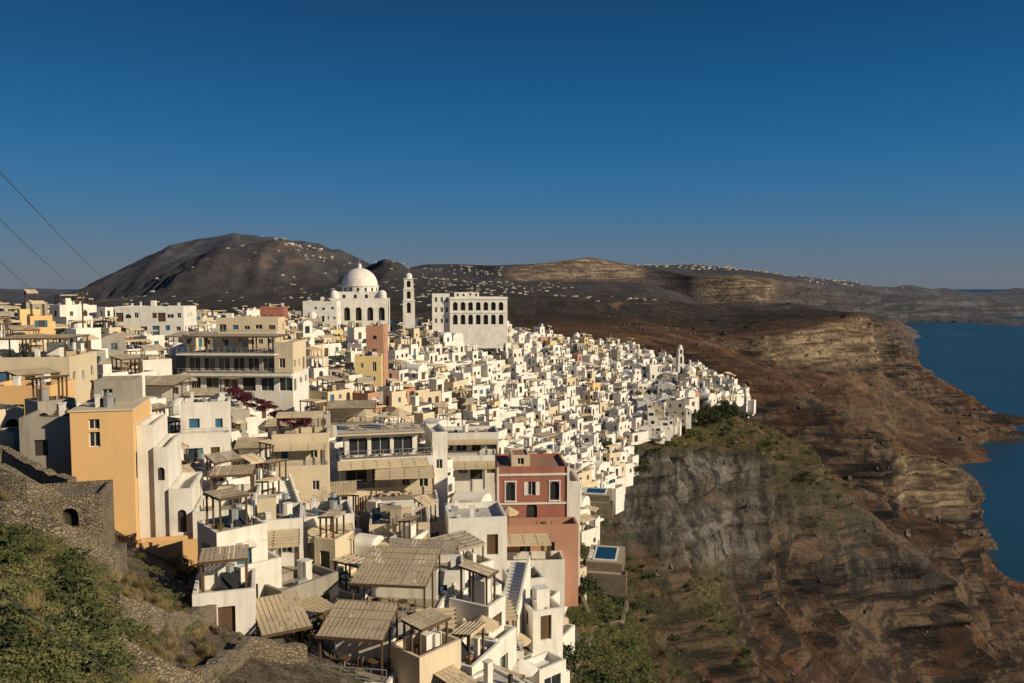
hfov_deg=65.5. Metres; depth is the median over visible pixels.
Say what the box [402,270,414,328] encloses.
bell tower
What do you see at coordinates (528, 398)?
grey house
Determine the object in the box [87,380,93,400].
grey house
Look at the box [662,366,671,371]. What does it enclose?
white house
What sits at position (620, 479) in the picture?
white house
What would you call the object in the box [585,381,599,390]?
ochre house
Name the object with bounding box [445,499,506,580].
white house
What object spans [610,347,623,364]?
grey house
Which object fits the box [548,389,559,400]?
white house
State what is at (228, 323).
cream hotel
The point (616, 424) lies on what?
white house
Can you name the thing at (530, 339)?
white house
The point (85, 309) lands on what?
white house
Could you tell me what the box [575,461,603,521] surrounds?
white house
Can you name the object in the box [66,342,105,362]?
grey house
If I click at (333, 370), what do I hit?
grey house
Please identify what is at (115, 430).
ochre house
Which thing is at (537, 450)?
white house
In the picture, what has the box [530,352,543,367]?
white house
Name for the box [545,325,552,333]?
white house
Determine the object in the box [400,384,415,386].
white house
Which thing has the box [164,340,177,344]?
white house
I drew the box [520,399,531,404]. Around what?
yellow house
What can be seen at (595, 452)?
grey house
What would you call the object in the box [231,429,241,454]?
white house
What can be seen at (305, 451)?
cream house
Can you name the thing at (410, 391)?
pink house
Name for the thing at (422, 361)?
grey house
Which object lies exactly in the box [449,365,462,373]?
white house
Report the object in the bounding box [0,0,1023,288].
sky
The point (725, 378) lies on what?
white house
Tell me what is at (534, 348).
white house
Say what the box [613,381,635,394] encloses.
white house
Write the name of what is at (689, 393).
white house
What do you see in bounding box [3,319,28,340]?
white house
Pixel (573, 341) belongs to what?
white house
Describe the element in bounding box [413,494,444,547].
cream house
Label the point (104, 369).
white house
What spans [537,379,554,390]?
white house
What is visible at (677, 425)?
white house
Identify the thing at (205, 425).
white house
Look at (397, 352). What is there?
white house
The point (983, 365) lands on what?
sea
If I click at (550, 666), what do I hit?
white house
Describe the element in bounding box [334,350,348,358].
white house
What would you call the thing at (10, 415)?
cream house
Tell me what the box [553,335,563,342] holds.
cream house
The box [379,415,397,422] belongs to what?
white house
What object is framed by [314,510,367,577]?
cream house
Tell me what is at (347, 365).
cream house
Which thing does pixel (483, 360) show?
white house
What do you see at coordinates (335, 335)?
white house
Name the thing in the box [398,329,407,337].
white house
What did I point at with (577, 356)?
pink house
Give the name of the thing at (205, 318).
cream house
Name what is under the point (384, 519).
cream house
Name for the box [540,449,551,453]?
white house
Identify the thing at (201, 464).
white house
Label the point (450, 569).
white house
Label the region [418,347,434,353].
white house
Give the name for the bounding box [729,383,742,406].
white house
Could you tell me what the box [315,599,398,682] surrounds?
pergola terrace
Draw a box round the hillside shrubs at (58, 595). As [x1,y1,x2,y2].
[0,490,248,682]
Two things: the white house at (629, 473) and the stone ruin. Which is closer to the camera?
the stone ruin
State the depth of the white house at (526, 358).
308.90 m
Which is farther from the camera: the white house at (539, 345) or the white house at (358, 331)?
the white house at (539, 345)
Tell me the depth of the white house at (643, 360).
376.79 m
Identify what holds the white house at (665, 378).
on the terrain
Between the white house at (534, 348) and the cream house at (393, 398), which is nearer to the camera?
the cream house at (393, 398)
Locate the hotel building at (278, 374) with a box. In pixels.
[176,334,308,424]
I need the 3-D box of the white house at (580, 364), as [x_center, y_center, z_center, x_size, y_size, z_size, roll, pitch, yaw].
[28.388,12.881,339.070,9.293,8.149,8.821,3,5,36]
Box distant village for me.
[122,238,903,311]
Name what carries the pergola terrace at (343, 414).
on the terrain
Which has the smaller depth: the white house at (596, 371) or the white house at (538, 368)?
the white house at (538, 368)
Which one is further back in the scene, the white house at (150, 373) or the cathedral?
the cathedral
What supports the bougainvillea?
on the terrain
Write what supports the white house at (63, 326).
on the terrain
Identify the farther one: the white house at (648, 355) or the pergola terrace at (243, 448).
the white house at (648, 355)
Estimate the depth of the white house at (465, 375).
230.30 m
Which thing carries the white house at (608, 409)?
on the terrain
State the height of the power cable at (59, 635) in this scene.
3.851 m
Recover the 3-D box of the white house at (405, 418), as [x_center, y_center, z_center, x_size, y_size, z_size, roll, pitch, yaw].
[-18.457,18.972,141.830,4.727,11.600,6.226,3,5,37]
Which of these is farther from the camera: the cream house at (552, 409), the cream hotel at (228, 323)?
the cream house at (552, 409)
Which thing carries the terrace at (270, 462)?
on the terrain
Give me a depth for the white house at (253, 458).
80.27 m
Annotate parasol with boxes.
[512,659,537,681]
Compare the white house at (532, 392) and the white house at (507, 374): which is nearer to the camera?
the white house at (532, 392)
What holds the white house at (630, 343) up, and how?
on the terrain
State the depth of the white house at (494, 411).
192.43 m
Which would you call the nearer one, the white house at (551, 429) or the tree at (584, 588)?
the tree at (584, 588)
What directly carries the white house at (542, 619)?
on the terrain
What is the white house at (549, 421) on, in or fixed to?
on the terrain
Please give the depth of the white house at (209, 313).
285.45 m
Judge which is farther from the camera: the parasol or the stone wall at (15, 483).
the parasol
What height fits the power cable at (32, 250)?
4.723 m
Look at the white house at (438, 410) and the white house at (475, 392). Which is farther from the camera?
the white house at (475, 392)
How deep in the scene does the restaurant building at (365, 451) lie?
99.56 m
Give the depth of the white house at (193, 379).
121.00 m
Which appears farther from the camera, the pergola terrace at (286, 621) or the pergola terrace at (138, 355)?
the pergola terrace at (138, 355)
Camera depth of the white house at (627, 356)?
392.28 m
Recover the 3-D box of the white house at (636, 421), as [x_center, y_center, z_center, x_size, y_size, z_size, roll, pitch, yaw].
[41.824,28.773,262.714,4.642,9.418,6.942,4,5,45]
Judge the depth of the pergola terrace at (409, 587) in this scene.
60.44 m
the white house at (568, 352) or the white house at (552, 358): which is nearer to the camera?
the white house at (552, 358)
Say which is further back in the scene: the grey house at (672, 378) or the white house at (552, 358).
the white house at (552, 358)
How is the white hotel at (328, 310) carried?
on the terrain
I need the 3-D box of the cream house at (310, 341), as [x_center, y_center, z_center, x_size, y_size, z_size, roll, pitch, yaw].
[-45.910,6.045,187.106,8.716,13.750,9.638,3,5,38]
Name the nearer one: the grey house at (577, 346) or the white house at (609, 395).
the white house at (609, 395)
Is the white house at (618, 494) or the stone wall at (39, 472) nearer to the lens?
the stone wall at (39, 472)
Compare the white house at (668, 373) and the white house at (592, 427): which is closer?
the white house at (592, 427)
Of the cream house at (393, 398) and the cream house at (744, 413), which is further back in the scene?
the cream house at (744, 413)
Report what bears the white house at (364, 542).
on the terrain
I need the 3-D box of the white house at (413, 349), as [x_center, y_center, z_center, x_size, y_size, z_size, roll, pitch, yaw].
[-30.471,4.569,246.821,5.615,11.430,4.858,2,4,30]
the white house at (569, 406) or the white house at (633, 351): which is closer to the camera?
the white house at (569, 406)
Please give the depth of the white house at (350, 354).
206.53 m
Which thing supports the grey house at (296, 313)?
on the terrain
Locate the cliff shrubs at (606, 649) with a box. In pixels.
[566,413,853,682]
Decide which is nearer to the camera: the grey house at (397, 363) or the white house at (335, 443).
the white house at (335, 443)
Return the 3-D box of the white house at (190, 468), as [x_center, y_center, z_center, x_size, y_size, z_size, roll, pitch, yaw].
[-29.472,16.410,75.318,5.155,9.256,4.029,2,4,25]
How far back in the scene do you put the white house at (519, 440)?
192.61 m
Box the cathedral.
[328,259,389,331]
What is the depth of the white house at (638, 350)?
413.28 m
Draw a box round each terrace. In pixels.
[108,354,158,365]
[145,376,190,404]
[165,331,217,351]
[182,387,231,397]
[233,436,271,472]
[255,458,298,492]
[256,591,322,654]
[265,418,314,437]
[281,566,296,573]
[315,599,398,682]
[326,400,378,436]
[330,480,359,509]
[349,545,447,640]
[371,465,438,515]
[385,538,459,564]
[414,607,456,634]
[506,600,523,659]
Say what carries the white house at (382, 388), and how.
on the terrain
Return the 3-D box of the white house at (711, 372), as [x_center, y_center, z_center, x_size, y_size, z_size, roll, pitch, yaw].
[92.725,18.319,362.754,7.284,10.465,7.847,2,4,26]
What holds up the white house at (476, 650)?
on the terrain
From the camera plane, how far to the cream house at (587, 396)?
281.66 m
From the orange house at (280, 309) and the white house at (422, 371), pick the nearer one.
the white house at (422, 371)
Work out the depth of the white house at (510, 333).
364.56 m
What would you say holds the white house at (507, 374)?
on the terrain
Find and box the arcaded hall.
[432,292,507,347]
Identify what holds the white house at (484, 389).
on the terrain
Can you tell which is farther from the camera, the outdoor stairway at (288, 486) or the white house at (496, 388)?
the white house at (496, 388)
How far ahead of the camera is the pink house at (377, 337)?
192.56 m
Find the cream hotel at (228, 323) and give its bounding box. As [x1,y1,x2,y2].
[214,313,284,349]
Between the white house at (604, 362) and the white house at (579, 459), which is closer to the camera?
the white house at (579, 459)
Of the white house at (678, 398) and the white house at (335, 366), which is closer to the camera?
the white house at (335, 366)
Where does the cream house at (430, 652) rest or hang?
on the terrain
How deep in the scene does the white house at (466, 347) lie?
293.33 m
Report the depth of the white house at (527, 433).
201.86 m
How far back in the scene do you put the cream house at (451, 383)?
210.21 m
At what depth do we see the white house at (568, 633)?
84.30 m
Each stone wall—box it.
[0,445,76,483]
[0,463,62,498]
[0,501,126,577]
[109,593,216,635]
[110,623,219,682]
[189,636,307,679]
[566,600,628,679]
[579,565,589,613]
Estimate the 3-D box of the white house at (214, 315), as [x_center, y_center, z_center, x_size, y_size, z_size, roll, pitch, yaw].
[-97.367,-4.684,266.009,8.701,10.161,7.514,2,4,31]
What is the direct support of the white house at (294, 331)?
on the terrain
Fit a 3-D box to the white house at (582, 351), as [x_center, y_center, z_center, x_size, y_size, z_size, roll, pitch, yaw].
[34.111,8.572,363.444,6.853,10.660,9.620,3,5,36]
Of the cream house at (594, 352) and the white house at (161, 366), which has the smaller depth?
the white house at (161, 366)
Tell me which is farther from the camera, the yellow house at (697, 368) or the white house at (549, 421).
the yellow house at (697, 368)
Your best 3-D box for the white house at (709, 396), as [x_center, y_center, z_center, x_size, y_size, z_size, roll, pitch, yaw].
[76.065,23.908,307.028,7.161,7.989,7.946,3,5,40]
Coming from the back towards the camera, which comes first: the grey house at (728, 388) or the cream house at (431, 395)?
the grey house at (728, 388)
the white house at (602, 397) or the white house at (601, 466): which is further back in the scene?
the white house at (602, 397)
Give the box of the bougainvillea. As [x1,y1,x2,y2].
[222,386,312,427]
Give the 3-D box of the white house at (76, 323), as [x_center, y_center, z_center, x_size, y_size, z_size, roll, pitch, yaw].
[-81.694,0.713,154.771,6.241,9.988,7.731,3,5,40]
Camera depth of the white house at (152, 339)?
162.48 m
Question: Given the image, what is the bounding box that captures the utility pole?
[76,292,87,327]
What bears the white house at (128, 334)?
on the terrain
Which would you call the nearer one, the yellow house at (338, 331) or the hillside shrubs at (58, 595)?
the hillside shrubs at (58, 595)
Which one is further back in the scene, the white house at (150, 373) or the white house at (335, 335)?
the white house at (335, 335)
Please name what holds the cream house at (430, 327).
on the terrain
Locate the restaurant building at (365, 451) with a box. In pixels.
[335,408,447,517]
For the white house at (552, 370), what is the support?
on the terrain
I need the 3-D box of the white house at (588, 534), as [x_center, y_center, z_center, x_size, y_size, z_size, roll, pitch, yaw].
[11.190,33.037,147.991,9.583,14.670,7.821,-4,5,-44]
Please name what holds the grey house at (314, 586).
on the terrain
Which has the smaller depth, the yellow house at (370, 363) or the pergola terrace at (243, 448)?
the pergola terrace at (243, 448)
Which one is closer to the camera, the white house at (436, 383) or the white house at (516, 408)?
the white house at (436, 383)
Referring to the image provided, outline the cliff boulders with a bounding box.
[598,314,1023,682]
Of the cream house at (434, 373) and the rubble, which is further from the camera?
the cream house at (434, 373)
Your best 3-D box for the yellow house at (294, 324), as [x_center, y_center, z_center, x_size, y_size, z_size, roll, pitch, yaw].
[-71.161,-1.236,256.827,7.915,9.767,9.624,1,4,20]
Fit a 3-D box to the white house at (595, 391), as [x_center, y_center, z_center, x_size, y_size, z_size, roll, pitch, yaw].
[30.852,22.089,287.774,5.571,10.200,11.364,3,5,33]
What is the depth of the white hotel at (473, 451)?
119.97 m
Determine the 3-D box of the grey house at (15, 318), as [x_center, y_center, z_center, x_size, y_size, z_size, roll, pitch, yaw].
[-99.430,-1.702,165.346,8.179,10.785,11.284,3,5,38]
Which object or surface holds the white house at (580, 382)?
on the terrain
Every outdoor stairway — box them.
[275,473,300,502]
[441,582,465,637]
[502,555,529,636]
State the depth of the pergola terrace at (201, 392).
114.44 m
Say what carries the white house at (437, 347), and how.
on the terrain
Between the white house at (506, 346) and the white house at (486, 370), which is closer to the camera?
the white house at (486, 370)
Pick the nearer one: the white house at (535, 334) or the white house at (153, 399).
the white house at (153, 399)
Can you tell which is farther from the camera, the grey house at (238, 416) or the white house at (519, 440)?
the white house at (519, 440)
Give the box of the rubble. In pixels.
[40,551,250,682]
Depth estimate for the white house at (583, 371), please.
318.52 m
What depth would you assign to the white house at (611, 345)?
411.89 m
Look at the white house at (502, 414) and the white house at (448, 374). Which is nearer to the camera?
the white house at (502, 414)
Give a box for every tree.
[563,642,590,678]
[578,574,600,595]
[601,437,613,448]
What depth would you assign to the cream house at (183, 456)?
83.53 m
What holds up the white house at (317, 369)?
on the terrain
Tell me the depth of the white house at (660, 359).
389.66 m
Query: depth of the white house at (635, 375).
334.32 m
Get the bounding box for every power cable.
[0,172,111,284]
[0,219,81,293]
[0,261,48,303]
[0,591,127,682]
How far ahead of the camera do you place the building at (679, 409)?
276.91 m
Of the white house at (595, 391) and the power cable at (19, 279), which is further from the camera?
the white house at (595, 391)
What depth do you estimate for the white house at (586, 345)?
384.94 m
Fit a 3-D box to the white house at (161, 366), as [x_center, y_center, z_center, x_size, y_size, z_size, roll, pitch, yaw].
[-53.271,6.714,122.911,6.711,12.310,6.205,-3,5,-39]
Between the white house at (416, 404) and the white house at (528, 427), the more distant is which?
the white house at (528, 427)
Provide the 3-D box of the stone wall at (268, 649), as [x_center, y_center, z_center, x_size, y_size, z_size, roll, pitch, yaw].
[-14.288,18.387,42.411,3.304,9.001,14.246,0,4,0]
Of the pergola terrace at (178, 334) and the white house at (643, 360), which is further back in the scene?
the white house at (643, 360)
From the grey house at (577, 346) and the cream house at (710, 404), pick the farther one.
the grey house at (577, 346)
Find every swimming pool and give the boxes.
[581,487,613,518]
[586,544,626,595]
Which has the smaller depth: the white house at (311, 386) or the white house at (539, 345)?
the white house at (311, 386)
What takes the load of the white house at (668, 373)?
on the terrain
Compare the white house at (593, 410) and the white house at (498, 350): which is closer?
the white house at (593, 410)
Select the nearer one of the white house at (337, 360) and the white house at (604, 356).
the white house at (337, 360)
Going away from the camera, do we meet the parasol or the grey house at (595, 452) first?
the parasol
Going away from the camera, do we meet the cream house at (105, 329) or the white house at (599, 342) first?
the cream house at (105, 329)
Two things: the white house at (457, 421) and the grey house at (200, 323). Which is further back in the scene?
the grey house at (200, 323)
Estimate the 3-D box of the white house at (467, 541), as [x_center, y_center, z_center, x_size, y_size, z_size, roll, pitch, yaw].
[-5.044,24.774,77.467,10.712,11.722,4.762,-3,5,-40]
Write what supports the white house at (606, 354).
on the terrain
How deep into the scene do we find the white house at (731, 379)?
349.38 m
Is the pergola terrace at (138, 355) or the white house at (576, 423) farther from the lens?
the white house at (576, 423)
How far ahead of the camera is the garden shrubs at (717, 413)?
237.89 m
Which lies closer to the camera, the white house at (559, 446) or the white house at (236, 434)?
the white house at (236, 434)
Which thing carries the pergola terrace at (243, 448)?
on the terrain
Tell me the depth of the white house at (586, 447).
210.34 m
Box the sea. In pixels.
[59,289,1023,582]
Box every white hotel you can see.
[115,300,196,340]
[303,297,340,328]
[443,419,498,500]
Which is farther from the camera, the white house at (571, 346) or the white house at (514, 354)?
the white house at (571, 346)
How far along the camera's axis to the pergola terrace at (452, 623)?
57.90 m
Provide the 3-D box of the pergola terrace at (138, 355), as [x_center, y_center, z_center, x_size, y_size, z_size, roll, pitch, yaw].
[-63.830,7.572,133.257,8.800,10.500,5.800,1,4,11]
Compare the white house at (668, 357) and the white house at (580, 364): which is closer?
the white house at (580, 364)
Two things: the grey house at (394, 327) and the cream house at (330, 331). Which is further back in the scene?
the grey house at (394, 327)
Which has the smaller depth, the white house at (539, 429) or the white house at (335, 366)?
the white house at (335, 366)
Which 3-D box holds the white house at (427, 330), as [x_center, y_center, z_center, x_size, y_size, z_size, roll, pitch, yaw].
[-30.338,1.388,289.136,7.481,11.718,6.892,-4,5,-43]
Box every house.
[0,306,20,308]
[0,308,16,316]
[0,311,15,328]
[0,323,18,352]
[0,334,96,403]
[0,349,15,355]
[0,374,74,415]
[0,374,74,452]
[0,403,22,427]
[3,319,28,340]
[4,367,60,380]
[6,325,54,351]
[10,307,29,325]
[17,309,55,333]
[19,375,256,570]
[21,289,52,320]
[21,300,54,340]
[24,333,53,351]
[50,294,91,332]
[53,324,70,328]
[63,320,90,340]
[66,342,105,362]
[67,327,129,370]
[71,301,92,326]
[86,298,96,317]
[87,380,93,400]
[93,320,109,327]
[96,307,112,316]
[96,317,120,333]
[97,358,131,370]
[97,362,129,371]
[97,363,127,378]
[101,334,127,356]
[110,332,138,344]
[110,354,166,413]
[120,357,156,383]
[121,326,143,334]
[124,348,168,357]
[126,339,156,354]
[135,332,166,351]
[137,330,164,340]
[138,344,171,384]
[142,378,151,410]
[150,411,170,432]
[152,403,180,432]
[162,374,207,394]
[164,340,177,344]
[164,342,186,384]
[167,395,183,417]
[167,418,180,432]
[180,381,231,469]
[181,442,194,466]
[181,449,198,462]
[182,334,204,351]
[182,464,205,478]
[190,324,211,333]
[192,303,203,323]
[192,544,255,634]
[195,450,224,476]
[197,321,205,329]
[197,487,281,614]
[200,309,210,315]
[202,311,212,323]
[202,450,249,494]
[204,321,215,330]
[204,464,260,505]
[208,312,221,319]
[215,377,248,445]
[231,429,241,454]
[233,456,251,471]
[239,453,277,492]
[243,307,259,316]
[243,401,275,432]
[246,408,267,444]
[251,492,303,571]
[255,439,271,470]
[255,477,286,503]
[260,303,287,325]
[264,558,346,644]
[270,411,329,496]
[285,318,295,338]
[285,330,302,339]
[288,310,300,316]
[288,322,296,327]
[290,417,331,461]
[297,320,313,340]
[299,399,332,437]
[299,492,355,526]
[303,338,331,364]
[303,487,354,563]
[304,311,320,326]
[306,337,338,373]
[306,347,331,374]
[306,355,329,385]
[309,375,358,410]
[309,378,324,389]
[313,322,329,330]
[313,329,324,337]
[314,337,345,349]
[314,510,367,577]
[315,335,344,358]
[323,323,345,339]
[325,334,341,342]
[326,329,344,341]
[328,364,344,374]
[328,369,345,383]
[329,355,345,361]
[329,362,353,372]
[329,436,342,460]
[330,459,337,490]
[331,371,353,391]
[332,553,372,613]
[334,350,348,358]
[334,370,362,390]
[341,324,349,337]
[341,336,346,349]
[345,346,361,362]
[347,321,365,349]
[348,339,365,350]
[351,491,369,533]
[352,385,383,411]
[354,350,382,388]
[355,376,378,390]
[355,527,361,534]
[355,533,383,569]
[357,382,382,404]
[364,499,380,511]
[366,318,387,385]
[369,496,429,551]
[376,405,385,413]
[376,412,413,421]
[376,414,400,422]
[379,380,406,402]
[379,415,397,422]
[383,378,411,414]
[388,336,394,346]
[388,344,414,362]
[388,359,424,389]
[388,361,409,368]
[390,320,399,325]
[390,509,427,562]
[390,606,478,682]
[392,321,402,331]
[393,324,405,338]
[395,333,411,347]
[395,381,419,389]
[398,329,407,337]
[399,415,412,421]
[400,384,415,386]
[401,363,432,386]
[402,338,424,359]
[403,387,422,402]
[405,327,422,349]
[406,395,435,411]
[411,410,433,438]
[413,360,429,373]
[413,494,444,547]
[415,318,422,330]
[415,383,447,407]
[415,554,464,591]
[417,380,428,389]
[417,438,424,443]
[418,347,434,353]
[419,346,443,364]
[420,323,432,334]
[421,333,438,345]
[421,418,451,439]
[422,329,435,336]
[424,319,431,329]
[424,359,435,370]
[427,338,450,360]
[427,364,452,378]
[428,370,444,379]
[429,377,461,420]
[429,530,503,588]
[432,362,448,370]
[432,402,449,420]
[433,330,440,336]
[439,332,455,351]
[439,413,456,425]
[442,346,448,352]
[443,407,460,425]
[444,361,455,368]
[444,377,467,397]
[445,345,471,363]
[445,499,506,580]
[448,447,456,502]
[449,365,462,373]
[449,559,516,669]
[450,361,469,366]
[450,404,460,418]
[451,333,465,358]
[451,389,467,397]
[451,621,524,679]
[452,395,459,409]
[452,490,491,502]
[453,368,471,384]
[457,387,476,419]
[460,364,490,383]
[461,417,478,425]
[462,346,480,361]
[463,399,484,420]
[464,344,476,350]
[465,658,532,682]
[466,381,486,406]
[472,414,497,427]
[474,400,483,408]
[475,349,487,358]
[478,356,494,369]
[479,384,489,396]
[479,396,491,403]
[481,364,508,385]
[481,399,511,441]
[484,405,506,427]
[485,394,498,406]
[489,383,511,407]
[489,393,509,409]
[490,348,502,353]
[492,368,503,379]
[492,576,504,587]
[492,580,533,659]
[493,359,505,371]
[494,355,507,363]
[495,448,580,616]
[497,428,511,452]
[499,370,510,378]
[499,439,508,453]
[501,407,524,428]
[502,388,513,405]
[502,553,544,597]
[503,343,510,357]
[503,360,511,371]
[504,379,524,398]
[504,416,525,438]
[505,445,522,452]
[506,380,522,401]
[506,392,519,406]
[507,328,514,342]
[507,332,512,341]
[507,366,533,374]
[507,405,523,410]
[507,433,523,447]
[508,347,525,366]
[510,433,523,444]
[511,361,528,379]
[513,332,525,342]
[516,374,533,385]
[516,411,534,426]
[518,342,530,352]
[518,416,534,435]
[520,397,533,406]
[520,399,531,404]
[522,349,528,356]
[523,355,529,367]
[523,378,548,402]
[523,584,562,657]
[524,430,531,436]
[524,437,539,450]
[525,334,536,343]
[525,391,537,397]
[525,650,569,682]
[526,365,533,371]
[527,448,545,453]
[528,332,538,336]
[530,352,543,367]
[531,343,540,356]
[532,397,547,425]
[532,432,556,443]
[532,436,554,451]
[534,324,544,334]
[534,361,546,376]
[534,420,549,439]
[536,343,543,350]
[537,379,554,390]
[538,336,546,346]
[540,370,550,378]
[540,384,548,393]
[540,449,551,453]
[541,355,548,363]
[542,400,548,416]
[544,345,549,354]
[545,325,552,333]
[545,337,555,345]
[545,350,557,364]
[545,403,557,414]
[545,426,553,432]
[546,419,563,425]
[547,414,561,419]
[547,420,565,430]
[548,366,556,374]
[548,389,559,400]
[549,393,569,411]
[550,345,561,357]
[550,377,562,388]
[550,589,574,657]
[551,425,574,446]
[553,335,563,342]
[553,359,568,373]
[553,392,574,411]
[554,441,564,453]
[555,371,565,376]
[556,356,568,368]
[556,384,579,404]
[557,408,578,427]
[558,451,574,468]
[560,345,565,357]
[561,372,570,377]
[562,348,571,358]
[562,377,577,386]
[565,358,574,363]
[565,446,576,453]
[566,426,578,440]
[566,452,576,463]
[567,342,574,353]
[568,362,584,366]
[569,337,578,344]
[569,361,579,374]
[569,417,587,433]
[569,468,580,488]
[571,449,594,476]
[572,352,582,362]
[573,343,586,352]
[573,375,586,385]
[573,439,599,474]
[574,438,600,459]
[575,405,580,412]
[575,453,599,487]
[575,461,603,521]
[575,466,596,489]
[576,383,587,398]
[577,335,588,345]
[577,367,596,381]
[577,402,590,412]
[578,348,586,360]
[578,564,586,601]
[579,384,595,403]
[579,413,595,425]
[579,431,611,463]
[580,489,597,552]
[581,495,599,543]
[584,334,592,344]
[584,341,593,351]
[584,354,597,362]
[585,371,594,381]
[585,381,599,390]
[586,404,602,429]
[586,422,600,441]
[588,347,598,358]
[589,364,599,373]
[591,398,607,418]
[592,362,603,369]
[592,389,607,403]
[594,359,609,369]
[594,460,613,473]
[595,471,623,514]
[595,473,608,487]
[596,338,604,346]
[596,392,607,406]
[598,430,627,459]
[599,349,608,359]
[599,352,608,359]
[601,368,610,382]
[601,416,613,429]
[601,444,625,493]
[602,382,613,391]
[605,340,615,348]
[605,391,614,403]
[606,407,612,416]
[606,417,629,435]
[606,447,632,486]
[607,460,624,500]
[609,375,620,383]
[609,409,625,419]
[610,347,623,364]
[610,361,621,374]
[611,406,623,413]
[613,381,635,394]
[613,386,626,394]
[613,391,629,405]
[614,345,625,352]
[615,431,626,443]
[615,436,638,476]
[616,346,625,359]
[619,376,630,380]
[621,403,632,418]
[622,418,636,430]
[623,354,631,358]
[624,359,635,364]
[624,428,650,445]
[625,338,634,347]
[626,395,633,400]
[627,344,640,354]
[627,380,636,388]
[628,415,643,429]
[630,368,641,381]
[630,388,646,398]
[632,362,642,368]
[632,381,647,392]
[633,397,653,414]
[633,410,643,416]
[634,346,643,356]
[637,356,649,363]
[638,364,646,378]
[638,421,660,443]
[643,411,672,440]
[644,378,653,384]
[644,393,656,400]
[645,353,654,358]
[645,386,657,395]
[646,362,660,380]
[647,408,662,430]
[650,356,655,363]
[650,403,661,416]
[652,431,664,442]
[653,399,668,417]
[656,357,664,363]
[656,370,679,380]
[657,381,670,398]
[659,350,665,356]
[659,382,675,389]
[659,393,671,398]
[661,375,668,381]
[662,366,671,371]
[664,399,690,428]
[665,354,672,361]
[666,373,676,385]
[668,414,681,436]
[669,396,688,407]
[672,385,684,396]
[679,378,689,388]
[680,369,693,379]
[681,397,697,421]
[685,389,698,409]
[686,376,697,388]
[694,366,701,374]
[697,369,706,377]
[697,379,706,389]
[699,392,721,408]
[700,375,712,390]
[702,388,709,392]
[702,400,714,409]
[707,370,716,375]
[707,374,717,384]
[708,388,719,401]
[712,385,731,400]
[713,376,724,386]
[715,390,731,403]
[722,372,733,381]
[723,383,737,407]
[727,373,739,388]
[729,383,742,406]
[734,392,743,404]
[738,384,755,413]
[740,396,753,416]
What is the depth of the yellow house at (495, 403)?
211.00 m
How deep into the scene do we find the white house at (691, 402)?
285.58 m
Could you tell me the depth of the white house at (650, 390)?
308.98 m
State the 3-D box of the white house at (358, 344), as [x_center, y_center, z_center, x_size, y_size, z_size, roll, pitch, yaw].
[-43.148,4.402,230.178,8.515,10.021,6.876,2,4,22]
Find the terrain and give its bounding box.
[0,233,1023,682]
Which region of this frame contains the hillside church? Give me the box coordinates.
[675,345,698,382]
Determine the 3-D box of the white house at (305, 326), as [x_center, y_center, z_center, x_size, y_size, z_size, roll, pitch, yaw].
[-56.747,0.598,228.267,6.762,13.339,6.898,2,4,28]
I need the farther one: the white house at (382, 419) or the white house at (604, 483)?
the white house at (604, 483)
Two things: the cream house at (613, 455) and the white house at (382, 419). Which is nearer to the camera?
the white house at (382, 419)
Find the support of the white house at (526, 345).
on the terrain
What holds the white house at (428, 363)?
on the terrain
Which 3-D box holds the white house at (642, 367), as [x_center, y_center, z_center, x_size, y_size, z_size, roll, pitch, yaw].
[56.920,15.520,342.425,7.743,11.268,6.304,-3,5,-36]
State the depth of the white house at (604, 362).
350.46 m
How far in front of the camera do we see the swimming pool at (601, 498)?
166.97 m
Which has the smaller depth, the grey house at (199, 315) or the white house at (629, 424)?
the grey house at (199, 315)
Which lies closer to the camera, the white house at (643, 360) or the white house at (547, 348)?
the white house at (547, 348)
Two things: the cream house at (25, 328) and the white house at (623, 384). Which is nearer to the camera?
the cream house at (25, 328)
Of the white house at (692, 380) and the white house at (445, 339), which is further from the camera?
the white house at (692, 380)
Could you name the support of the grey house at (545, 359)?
on the terrain
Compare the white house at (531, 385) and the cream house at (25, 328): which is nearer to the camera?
the cream house at (25, 328)
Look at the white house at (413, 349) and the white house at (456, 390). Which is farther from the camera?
the white house at (413, 349)
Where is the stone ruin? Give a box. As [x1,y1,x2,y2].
[10,479,114,546]
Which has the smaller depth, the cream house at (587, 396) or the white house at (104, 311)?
the white house at (104, 311)
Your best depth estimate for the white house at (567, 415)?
244.45 m
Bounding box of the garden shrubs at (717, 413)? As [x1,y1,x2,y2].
[165,398,742,680]
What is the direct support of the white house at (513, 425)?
on the terrain
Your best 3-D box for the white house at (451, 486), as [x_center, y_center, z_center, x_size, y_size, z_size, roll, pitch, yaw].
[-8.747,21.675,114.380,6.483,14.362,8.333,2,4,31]
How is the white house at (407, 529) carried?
on the terrain
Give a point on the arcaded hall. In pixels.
(474, 318)
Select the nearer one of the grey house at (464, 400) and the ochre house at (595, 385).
the grey house at (464, 400)
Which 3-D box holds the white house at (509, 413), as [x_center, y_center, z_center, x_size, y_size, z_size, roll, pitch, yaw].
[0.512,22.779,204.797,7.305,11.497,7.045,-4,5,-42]
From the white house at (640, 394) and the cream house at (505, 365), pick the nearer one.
the cream house at (505, 365)
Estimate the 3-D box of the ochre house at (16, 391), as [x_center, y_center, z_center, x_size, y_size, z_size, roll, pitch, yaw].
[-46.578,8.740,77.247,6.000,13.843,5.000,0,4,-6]
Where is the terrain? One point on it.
(740, 307)
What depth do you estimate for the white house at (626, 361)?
382.64 m
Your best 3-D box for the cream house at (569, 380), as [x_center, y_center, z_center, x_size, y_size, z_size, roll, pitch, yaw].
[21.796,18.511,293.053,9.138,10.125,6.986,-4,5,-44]
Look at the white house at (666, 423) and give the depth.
265.86 m
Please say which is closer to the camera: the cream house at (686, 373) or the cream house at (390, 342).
the cream house at (390, 342)
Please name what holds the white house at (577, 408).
on the terrain

